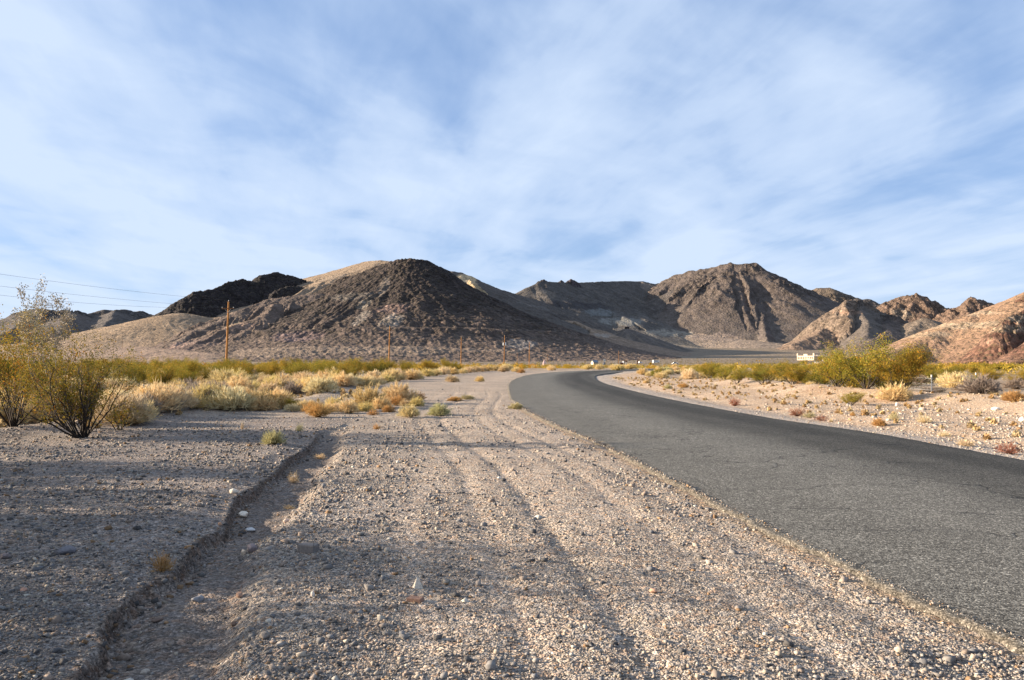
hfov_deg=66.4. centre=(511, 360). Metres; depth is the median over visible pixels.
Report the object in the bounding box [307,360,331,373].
creosote bush
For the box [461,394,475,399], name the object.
dry shrub
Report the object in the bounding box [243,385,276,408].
rabbitbrush
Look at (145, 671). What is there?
rock
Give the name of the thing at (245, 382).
rabbitbrush
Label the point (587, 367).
rabbitbrush
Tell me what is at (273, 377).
rabbitbrush
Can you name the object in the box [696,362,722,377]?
creosote bush
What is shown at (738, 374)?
creosote bush
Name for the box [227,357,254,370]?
creosote bush
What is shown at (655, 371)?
creosote bush
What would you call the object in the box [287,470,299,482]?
grass tuft
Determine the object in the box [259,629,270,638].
rock
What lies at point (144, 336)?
hills
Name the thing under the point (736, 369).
desert scrub
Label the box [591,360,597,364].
gable hut
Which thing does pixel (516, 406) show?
dry shrub
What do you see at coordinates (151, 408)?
rabbitbrush
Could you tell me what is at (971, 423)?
dry grass
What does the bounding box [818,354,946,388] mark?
creosote bush
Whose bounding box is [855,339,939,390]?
creosote bush
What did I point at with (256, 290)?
mountain
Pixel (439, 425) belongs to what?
gravel
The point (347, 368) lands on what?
creosote bush
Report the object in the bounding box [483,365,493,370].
rabbitbrush
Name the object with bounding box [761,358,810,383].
creosote bush
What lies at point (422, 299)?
mountain
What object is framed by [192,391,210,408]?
rabbitbrush
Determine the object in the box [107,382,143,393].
rabbitbrush
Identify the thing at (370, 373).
rabbitbrush
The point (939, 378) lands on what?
rabbitbrush
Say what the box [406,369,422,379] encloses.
rabbitbrush
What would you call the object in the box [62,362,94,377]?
creosote bush
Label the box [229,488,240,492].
rock
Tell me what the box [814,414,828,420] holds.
grass tuft
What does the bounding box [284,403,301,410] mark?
rabbitbrush
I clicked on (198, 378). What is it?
rabbitbrush
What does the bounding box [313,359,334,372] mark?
creosote bush
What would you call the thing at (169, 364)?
creosote bush
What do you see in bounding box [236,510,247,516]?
rock
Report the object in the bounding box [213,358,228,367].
creosote bush
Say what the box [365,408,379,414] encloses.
grass tuft
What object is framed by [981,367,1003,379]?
creosote bush
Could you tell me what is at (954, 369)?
creosote bush
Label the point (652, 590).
rock
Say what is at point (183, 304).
power cable
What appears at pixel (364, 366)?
creosote bush
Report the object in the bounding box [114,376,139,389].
rabbitbrush
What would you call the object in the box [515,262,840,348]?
mountain
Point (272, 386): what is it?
rabbitbrush
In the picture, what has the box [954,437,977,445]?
grass tuft
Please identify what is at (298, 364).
creosote bush
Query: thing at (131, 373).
creosote bush
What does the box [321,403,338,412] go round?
rabbitbrush
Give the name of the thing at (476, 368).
rabbitbrush
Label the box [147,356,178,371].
creosote bush
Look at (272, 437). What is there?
dry shrub
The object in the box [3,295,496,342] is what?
power cable
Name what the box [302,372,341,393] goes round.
rabbitbrush
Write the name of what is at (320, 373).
rabbitbrush
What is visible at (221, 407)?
rabbitbrush
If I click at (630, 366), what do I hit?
rabbitbrush
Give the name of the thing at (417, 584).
rock
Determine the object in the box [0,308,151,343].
hills
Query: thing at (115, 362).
creosote bush
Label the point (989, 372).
creosote bush
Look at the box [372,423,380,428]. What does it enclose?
grass tuft
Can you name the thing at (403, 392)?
rabbitbrush
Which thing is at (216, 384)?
dry shrub
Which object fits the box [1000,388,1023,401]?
rabbitbrush
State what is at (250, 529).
rock
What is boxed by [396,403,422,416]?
rabbitbrush
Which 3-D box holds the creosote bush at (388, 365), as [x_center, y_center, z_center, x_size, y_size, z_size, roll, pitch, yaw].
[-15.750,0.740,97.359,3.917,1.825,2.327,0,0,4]
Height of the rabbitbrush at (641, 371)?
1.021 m
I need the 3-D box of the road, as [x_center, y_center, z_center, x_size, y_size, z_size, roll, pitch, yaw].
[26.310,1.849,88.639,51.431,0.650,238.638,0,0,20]
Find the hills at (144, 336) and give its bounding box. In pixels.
[0,313,219,361]
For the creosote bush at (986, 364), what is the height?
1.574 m
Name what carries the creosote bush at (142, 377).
on the ground at (202, 650)
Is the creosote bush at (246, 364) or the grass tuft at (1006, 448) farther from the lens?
the creosote bush at (246, 364)
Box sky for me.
[0,0,1023,319]
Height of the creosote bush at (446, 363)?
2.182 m
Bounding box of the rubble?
[78,444,318,679]
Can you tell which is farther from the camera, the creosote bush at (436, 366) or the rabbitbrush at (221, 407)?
the creosote bush at (436, 366)
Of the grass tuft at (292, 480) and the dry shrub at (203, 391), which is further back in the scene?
the dry shrub at (203, 391)
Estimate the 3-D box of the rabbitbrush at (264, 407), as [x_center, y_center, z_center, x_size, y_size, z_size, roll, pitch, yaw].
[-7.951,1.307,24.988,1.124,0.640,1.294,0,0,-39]
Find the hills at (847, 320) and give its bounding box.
[775,288,993,350]
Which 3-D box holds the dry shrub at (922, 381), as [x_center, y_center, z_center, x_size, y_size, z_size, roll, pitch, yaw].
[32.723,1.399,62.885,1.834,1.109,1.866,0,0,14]
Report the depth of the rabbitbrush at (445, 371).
84.02 m
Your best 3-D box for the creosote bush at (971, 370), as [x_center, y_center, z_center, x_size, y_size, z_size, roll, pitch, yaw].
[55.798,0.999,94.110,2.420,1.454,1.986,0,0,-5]
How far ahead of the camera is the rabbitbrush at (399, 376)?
59.36 m
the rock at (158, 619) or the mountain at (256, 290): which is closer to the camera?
the rock at (158, 619)
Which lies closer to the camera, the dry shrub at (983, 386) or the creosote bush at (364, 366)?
the dry shrub at (983, 386)
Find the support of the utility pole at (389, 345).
on the ground at (202, 650)
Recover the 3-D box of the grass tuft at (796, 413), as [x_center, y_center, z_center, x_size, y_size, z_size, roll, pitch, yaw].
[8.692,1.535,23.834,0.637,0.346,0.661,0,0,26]
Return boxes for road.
[507,368,1023,654]
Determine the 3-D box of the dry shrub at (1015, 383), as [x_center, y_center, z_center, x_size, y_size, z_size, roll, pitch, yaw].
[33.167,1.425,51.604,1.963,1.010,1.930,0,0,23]
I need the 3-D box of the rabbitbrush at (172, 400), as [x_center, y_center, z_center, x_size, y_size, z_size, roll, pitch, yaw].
[-10.100,0.948,22.141,1.630,1.112,1.875,0,0,-9]
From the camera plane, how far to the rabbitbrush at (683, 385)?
44.99 m
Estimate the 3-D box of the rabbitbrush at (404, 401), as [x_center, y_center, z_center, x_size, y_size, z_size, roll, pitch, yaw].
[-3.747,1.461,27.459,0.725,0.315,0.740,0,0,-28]
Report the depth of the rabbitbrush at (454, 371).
86.52 m
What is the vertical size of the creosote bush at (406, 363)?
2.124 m
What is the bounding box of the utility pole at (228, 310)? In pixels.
[221,300,233,360]
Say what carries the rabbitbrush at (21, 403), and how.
on the ground at (202, 650)
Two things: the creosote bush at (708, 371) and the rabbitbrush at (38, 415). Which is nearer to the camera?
the rabbitbrush at (38, 415)
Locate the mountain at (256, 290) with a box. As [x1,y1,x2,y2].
[147,260,692,355]
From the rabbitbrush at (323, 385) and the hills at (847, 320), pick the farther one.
the hills at (847, 320)
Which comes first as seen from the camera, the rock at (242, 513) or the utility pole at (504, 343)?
the rock at (242, 513)
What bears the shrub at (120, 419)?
on the ground at (202, 650)
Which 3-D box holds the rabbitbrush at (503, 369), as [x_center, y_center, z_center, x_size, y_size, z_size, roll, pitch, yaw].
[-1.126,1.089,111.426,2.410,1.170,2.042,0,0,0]
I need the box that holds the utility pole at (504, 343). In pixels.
[502,335,505,360]
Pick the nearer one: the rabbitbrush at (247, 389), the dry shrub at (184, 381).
the rabbitbrush at (247, 389)
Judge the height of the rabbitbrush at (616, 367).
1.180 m
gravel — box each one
[7,387,550,430]
[514,401,1023,643]
[603,375,1023,459]
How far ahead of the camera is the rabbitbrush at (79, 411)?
20.04 m
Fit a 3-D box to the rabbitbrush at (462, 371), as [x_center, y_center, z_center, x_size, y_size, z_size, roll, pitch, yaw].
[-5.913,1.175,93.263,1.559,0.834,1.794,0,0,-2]
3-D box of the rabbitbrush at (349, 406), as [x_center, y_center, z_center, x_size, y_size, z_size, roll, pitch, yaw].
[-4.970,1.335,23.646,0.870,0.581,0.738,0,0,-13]
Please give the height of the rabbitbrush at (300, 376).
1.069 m
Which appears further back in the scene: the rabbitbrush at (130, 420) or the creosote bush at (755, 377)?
the creosote bush at (755, 377)
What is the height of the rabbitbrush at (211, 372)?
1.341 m
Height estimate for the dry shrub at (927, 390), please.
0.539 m
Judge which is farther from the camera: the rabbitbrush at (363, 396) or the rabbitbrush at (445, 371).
the rabbitbrush at (445, 371)
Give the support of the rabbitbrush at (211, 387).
on the ground at (202, 650)
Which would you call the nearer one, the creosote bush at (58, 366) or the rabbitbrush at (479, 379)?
the rabbitbrush at (479, 379)
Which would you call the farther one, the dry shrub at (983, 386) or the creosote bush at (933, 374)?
the creosote bush at (933, 374)
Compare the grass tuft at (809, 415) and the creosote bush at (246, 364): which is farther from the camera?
the creosote bush at (246, 364)
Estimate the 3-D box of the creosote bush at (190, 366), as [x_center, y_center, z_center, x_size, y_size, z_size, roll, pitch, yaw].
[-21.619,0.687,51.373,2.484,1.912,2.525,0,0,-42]
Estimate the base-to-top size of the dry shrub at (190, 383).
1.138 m
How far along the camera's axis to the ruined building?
798.82 m
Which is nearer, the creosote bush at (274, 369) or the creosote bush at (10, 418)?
the creosote bush at (10, 418)
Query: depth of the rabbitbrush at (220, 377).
47.86 m
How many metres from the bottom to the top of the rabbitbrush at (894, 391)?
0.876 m
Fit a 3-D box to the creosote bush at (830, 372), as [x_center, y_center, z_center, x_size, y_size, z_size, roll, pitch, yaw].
[14.257,0.050,33.806,3.126,2.209,2.564,0,0,-39]
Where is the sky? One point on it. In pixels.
(873, 150)
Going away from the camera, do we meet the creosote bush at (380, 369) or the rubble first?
the rubble
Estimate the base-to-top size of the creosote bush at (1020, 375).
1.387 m
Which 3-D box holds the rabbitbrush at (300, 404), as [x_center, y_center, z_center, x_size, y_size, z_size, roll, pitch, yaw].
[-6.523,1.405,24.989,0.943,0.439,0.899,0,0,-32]
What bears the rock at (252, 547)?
on the ground at (202, 650)
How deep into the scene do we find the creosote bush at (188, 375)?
42.83 m
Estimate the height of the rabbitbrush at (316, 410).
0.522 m
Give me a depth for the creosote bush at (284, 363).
96.03 m
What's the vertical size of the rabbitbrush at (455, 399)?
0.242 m
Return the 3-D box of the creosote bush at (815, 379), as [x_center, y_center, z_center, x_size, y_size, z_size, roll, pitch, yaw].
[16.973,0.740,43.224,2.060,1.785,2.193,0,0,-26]
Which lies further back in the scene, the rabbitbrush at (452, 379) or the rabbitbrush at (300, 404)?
the rabbitbrush at (452, 379)
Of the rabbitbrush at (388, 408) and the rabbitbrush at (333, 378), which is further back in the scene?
the rabbitbrush at (333, 378)
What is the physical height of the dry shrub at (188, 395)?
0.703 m
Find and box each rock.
[0,553,10,558]
[50,543,75,554]
[140,668,151,673]
[150,617,163,622]
[191,595,203,601]
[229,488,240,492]
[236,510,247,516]
[236,588,242,597]
[245,527,254,531]
[247,543,257,551]
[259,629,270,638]
[294,541,319,552]
[406,595,424,602]
[413,577,422,588]
[649,588,657,592]
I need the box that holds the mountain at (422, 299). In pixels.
[154,258,681,361]
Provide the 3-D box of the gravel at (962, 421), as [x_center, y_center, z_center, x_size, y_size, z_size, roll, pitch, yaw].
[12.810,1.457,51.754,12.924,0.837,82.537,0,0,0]
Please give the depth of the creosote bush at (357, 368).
64.90 m
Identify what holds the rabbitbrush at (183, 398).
on the ground at (202, 650)
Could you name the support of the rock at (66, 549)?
on the ground at (202, 650)
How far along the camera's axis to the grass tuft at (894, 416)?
21.05 m
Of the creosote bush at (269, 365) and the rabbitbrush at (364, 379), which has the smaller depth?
the rabbitbrush at (364, 379)
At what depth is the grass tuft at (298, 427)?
17.36 m
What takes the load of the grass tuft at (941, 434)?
on the ground at (202, 650)
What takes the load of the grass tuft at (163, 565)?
on the ground at (202, 650)
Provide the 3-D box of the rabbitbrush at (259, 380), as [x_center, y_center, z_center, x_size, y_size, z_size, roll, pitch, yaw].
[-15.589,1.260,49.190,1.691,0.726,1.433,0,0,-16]
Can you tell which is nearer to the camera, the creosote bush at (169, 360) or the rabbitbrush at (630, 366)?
the creosote bush at (169, 360)
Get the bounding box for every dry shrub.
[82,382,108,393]
[126,390,163,413]
[147,386,186,412]
[170,376,197,385]
[178,377,210,390]
[178,390,200,405]
[187,382,216,407]
[209,379,230,387]
[259,428,286,443]
[280,381,306,394]
[425,402,452,415]
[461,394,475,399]
[506,402,524,409]
[912,373,928,383]
[920,387,935,392]
[932,386,946,391]
[951,373,1003,393]
[1000,376,1023,388]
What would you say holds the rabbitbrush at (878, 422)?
on the ground at (202, 650)
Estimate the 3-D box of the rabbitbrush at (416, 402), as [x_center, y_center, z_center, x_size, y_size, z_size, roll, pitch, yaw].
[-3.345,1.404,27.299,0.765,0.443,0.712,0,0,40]
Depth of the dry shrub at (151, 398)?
20.99 m
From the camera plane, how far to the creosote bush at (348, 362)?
75.27 m
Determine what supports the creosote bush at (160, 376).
on the ground at (202, 650)
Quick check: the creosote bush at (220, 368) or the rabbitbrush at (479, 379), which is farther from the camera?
the creosote bush at (220, 368)
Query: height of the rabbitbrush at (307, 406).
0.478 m
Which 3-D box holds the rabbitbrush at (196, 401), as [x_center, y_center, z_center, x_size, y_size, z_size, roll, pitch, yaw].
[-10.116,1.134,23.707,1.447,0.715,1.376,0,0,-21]
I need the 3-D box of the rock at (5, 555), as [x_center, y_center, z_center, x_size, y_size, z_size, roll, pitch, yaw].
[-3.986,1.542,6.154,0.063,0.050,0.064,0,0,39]
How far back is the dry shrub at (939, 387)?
45.95 m
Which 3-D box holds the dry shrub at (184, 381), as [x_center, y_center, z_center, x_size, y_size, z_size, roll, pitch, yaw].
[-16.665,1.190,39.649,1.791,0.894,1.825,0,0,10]
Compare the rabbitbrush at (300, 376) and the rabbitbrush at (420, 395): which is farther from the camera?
the rabbitbrush at (300, 376)
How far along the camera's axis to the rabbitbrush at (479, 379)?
58.75 m
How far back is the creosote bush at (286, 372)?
79.21 m
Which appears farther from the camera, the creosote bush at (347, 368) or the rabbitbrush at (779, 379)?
the creosote bush at (347, 368)
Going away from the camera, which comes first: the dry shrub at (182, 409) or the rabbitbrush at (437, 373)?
the dry shrub at (182, 409)
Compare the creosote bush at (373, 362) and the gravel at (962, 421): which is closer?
the gravel at (962, 421)
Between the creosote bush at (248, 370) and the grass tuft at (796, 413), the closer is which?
the grass tuft at (796, 413)
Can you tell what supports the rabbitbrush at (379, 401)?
on the ground at (202, 650)
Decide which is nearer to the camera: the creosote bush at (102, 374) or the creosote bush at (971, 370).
the creosote bush at (102, 374)
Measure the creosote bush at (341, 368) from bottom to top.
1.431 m
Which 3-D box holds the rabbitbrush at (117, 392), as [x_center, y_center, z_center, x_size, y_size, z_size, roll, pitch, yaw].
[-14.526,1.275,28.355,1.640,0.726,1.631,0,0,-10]
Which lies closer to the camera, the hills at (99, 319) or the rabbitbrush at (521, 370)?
the rabbitbrush at (521, 370)
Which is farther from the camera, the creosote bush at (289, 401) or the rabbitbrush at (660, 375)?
the rabbitbrush at (660, 375)
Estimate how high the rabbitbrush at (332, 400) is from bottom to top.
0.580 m
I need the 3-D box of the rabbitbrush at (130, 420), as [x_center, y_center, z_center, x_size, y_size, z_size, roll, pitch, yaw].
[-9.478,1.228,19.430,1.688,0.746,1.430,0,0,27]
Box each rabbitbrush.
[0,395,23,420]
[3,386,38,420]
[16,393,60,422]
[50,392,105,419]
[89,387,155,424]
[101,388,128,398]
[103,378,121,387]
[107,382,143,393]
[110,399,159,424]
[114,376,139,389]
[126,378,184,412]
[132,394,161,419]
[149,382,195,407]
[160,390,199,407]
[169,380,187,388]
[190,380,232,402]
[192,380,223,405]
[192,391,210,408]
[194,375,210,384]
[201,367,220,380]
[204,384,260,411]
[204,392,238,409]
[207,367,238,383]
[221,375,257,391]
[222,371,253,381]
[225,368,250,377]
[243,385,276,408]
[244,386,261,396]
[245,394,282,410]
[251,373,264,381]
[252,379,260,388]
[255,376,286,389]
[256,375,266,382]
[256,380,280,392]
[260,373,285,383]
[261,386,293,406]
[264,388,297,408]
[266,372,293,379]
[268,377,289,386]
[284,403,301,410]
[291,370,313,380]
[293,375,317,393]
[297,399,315,409]
[300,399,319,412]
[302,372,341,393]
[305,402,329,417]
[313,369,333,377]
[319,374,339,387]
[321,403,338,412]
[323,395,340,405]
[326,401,339,411]
[334,370,359,386]
[334,397,360,413]
[345,373,365,385]
[350,382,391,405]
[356,376,375,385]
[357,400,374,411]
[363,369,381,377]
[369,375,386,385]
[372,396,391,408]
[380,367,405,381]
[380,380,418,400]
[381,373,395,382]
[381,404,396,411]
[389,395,405,405]
[391,368,408,380]
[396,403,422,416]
[399,399,411,405]
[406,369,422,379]
[407,397,425,405]
[411,391,427,398]
[421,366,434,375]
[432,368,442,375]
[438,366,450,374]
[443,374,460,381]
[446,396,462,400]
[447,365,459,374]
[458,367,468,373]
[464,366,474,372]
[470,365,481,371]
[474,375,484,381]
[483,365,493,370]
[497,364,510,371]
[501,363,512,369]
[511,366,519,371]
[517,368,525,372]
[546,366,555,369]
[582,364,592,368]
[595,363,604,368]
[611,364,625,369]
[624,363,638,368]
[636,367,646,374]
[653,371,666,377]
[663,368,673,374]
[677,382,688,387]
[679,368,702,378]
[767,374,786,381]
[871,418,886,425]
[874,379,916,400]
[933,372,951,382]
[936,371,972,389]
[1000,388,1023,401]
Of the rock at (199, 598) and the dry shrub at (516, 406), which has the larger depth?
the dry shrub at (516, 406)
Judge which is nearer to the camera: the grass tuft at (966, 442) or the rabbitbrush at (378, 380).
the grass tuft at (966, 442)
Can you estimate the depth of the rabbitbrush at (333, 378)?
43.26 m
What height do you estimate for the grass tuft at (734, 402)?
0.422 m
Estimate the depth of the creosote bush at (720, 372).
54.69 m
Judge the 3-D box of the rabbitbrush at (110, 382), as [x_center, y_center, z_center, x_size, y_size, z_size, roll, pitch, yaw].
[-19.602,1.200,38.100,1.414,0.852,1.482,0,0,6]
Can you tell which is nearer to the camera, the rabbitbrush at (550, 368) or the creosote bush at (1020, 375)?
the creosote bush at (1020, 375)
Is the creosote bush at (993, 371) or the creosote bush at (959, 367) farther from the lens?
the creosote bush at (959, 367)
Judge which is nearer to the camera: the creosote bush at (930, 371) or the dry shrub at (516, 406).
the dry shrub at (516, 406)
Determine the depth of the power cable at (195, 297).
110.89 m
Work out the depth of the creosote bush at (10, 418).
17.64 m
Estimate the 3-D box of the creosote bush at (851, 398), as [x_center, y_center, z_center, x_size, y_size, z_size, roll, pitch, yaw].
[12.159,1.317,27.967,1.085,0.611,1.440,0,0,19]
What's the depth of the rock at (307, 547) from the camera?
6.50 m
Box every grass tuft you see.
[147,547,176,572]
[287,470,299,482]
[295,422,303,430]
[313,453,326,458]
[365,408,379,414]
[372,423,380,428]
[729,397,740,405]
[788,406,807,415]
[800,410,815,417]
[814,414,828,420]
[886,410,900,419]
[916,414,932,422]
[937,432,951,436]
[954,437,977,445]
[992,441,1023,453]
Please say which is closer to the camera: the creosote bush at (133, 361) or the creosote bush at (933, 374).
the creosote bush at (133, 361)
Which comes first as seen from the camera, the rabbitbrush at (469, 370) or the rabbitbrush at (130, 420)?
the rabbitbrush at (130, 420)
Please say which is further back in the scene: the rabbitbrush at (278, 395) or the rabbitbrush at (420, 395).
the rabbitbrush at (420, 395)
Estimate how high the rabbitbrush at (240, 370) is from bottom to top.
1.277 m
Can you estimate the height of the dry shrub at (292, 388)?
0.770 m
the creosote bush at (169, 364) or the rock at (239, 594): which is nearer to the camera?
the rock at (239, 594)
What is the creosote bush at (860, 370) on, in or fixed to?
on the ground at (202, 650)
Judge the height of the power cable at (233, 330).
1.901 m
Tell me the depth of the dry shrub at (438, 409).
22.80 m
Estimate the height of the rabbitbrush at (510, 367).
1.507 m
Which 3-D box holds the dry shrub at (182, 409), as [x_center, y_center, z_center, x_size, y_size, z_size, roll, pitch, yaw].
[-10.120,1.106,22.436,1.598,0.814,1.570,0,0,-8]
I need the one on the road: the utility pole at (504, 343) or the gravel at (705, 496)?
the gravel at (705, 496)
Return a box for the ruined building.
[797,353,819,359]
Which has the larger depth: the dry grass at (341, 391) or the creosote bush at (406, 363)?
the creosote bush at (406, 363)
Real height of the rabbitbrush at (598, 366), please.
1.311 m
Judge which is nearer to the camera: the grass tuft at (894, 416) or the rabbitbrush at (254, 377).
the grass tuft at (894, 416)
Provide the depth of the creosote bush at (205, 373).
52.53 m
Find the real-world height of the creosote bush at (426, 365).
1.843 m
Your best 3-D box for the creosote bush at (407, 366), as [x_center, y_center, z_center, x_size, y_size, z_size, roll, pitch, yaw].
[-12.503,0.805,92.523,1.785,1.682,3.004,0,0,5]
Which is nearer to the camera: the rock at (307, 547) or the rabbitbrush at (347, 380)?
the rock at (307, 547)
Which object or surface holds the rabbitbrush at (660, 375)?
on the ground at (202, 650)
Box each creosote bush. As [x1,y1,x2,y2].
[0,274,150,437]
[0,304,92,426]
[46,355,75,377]
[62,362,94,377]
[88,367,109,380]
[89,357,120,376]
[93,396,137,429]
[107,360,142,382]
[112,352,148,367]
[118,357,166,385]
[143,359,186,385]
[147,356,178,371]
[161,360,178,371]
[164,357,199,377]
[165,361,202,381]
[166,355,183,366]
[194,363,214,380]
[206,362,224,371]
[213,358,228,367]
[214,357,248,370]
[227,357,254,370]
[232,361,268,379]
[255,362,284,376]
[256,359,278,372]
[278,358,297,370]
[279,398,299,405]
[281,363,300,373]
[286,356,307,363]
[286,362,311,375]
[288,361,310,372]
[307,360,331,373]
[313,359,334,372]
[328,363,353,374]
[334,357,362,367]
[334,363,356,373]
[339,356,365,375]
[362,363,377,372]
[363,360,379,368]
[364,360,385,372]
[375,356,395,367]
[376,359,398,372]
[396,360,415,370]
[398,361,411,370]
[412,359,434,369]
[424,361,440,368]
[440,358,457,368]
[650,367,661,376]
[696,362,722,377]
[712,362,734,379]
[724,363,748,383]
[742,360,788,384]
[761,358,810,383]
[799,359,830,384]
[802,348,886,387]
[809,336,863,386]
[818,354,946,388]
[819,329,925,388]
[838,390,865,404]
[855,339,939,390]
[921,368,949,382]
[922,367,939,375]
[937,365,960,374]
[949,364,969,373]
[961,368,1003,380]
[967,364,979,373]
[975,361,996,368]
[977,363,995,372]
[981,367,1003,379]
[1000,368,1023,380]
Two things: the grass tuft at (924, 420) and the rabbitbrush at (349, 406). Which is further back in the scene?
the rabbitbrush at (349, 406)
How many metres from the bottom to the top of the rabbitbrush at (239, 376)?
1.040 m
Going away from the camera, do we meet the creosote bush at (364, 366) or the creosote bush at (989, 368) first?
the creosote bush at (364, 366)
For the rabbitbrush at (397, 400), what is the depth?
27.56 m
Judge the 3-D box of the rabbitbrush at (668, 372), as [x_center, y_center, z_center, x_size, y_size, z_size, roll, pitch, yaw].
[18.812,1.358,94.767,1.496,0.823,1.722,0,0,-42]
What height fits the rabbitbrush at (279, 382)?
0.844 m
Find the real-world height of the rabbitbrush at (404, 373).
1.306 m
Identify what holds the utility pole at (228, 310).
on the ground at (202, 650)
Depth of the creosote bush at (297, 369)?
67.87 m
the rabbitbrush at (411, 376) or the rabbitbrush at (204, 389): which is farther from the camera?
the rabbitbrush at (411, 376)
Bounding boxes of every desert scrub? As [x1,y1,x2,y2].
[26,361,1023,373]
[151,365,1021,383]
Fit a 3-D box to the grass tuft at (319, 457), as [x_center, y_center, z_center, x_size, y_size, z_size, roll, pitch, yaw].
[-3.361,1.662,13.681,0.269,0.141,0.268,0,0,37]
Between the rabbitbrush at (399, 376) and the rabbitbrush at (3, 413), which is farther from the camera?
the rabbitbrush at (399, 376)
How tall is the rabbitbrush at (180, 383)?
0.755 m
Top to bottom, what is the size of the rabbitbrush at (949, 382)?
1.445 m
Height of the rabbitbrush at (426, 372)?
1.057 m
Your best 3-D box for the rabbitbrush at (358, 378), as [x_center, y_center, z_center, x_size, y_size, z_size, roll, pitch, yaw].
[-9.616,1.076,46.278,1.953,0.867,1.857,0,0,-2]
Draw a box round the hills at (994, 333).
[864,292,1023,363]
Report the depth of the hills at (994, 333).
666.13 m
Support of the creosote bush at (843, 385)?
on the ground at (202, 650)
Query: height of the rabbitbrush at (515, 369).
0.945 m
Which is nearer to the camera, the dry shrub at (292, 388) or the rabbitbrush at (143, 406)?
the rabbitbrush at (143, 406)
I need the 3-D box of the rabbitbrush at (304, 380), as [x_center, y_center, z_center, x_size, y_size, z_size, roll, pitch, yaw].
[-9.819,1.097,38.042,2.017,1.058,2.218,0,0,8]
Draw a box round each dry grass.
[0,377,384,427]
[613,376,1023,439]
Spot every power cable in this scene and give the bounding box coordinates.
[3,274,522,341]
[3,286,506,340]
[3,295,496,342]
[12,321,514,351]
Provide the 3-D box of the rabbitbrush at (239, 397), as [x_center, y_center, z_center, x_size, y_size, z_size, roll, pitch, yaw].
[-8.740,1.133,24.710,1.757,0.946,1.747,0,0,23]
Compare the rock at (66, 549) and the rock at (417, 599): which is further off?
the rock at (66, 549)
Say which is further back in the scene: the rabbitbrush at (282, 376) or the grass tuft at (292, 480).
the rabbitbrush at (282, 376)
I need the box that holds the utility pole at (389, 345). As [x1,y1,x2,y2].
[386,326,389,360]
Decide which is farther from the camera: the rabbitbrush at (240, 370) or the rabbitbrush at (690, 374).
the rabbitbrush at (690, 374)
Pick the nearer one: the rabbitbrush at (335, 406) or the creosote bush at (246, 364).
the rabbitbrush at (335, 406)
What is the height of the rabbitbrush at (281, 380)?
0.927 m
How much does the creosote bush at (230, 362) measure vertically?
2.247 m
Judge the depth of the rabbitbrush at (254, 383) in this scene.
40.02 m
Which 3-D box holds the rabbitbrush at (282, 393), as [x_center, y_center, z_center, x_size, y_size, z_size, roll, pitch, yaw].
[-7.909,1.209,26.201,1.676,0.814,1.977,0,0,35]
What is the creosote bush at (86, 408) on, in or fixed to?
on the ground at (202, 650)
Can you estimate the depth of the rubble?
5.61 m
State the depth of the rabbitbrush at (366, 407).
24.39 m
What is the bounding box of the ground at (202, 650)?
[0,344,1023,679]
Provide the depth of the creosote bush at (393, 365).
104.36 m
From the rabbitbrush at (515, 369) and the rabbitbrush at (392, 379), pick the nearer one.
the rabbitbrush at (392, 379)

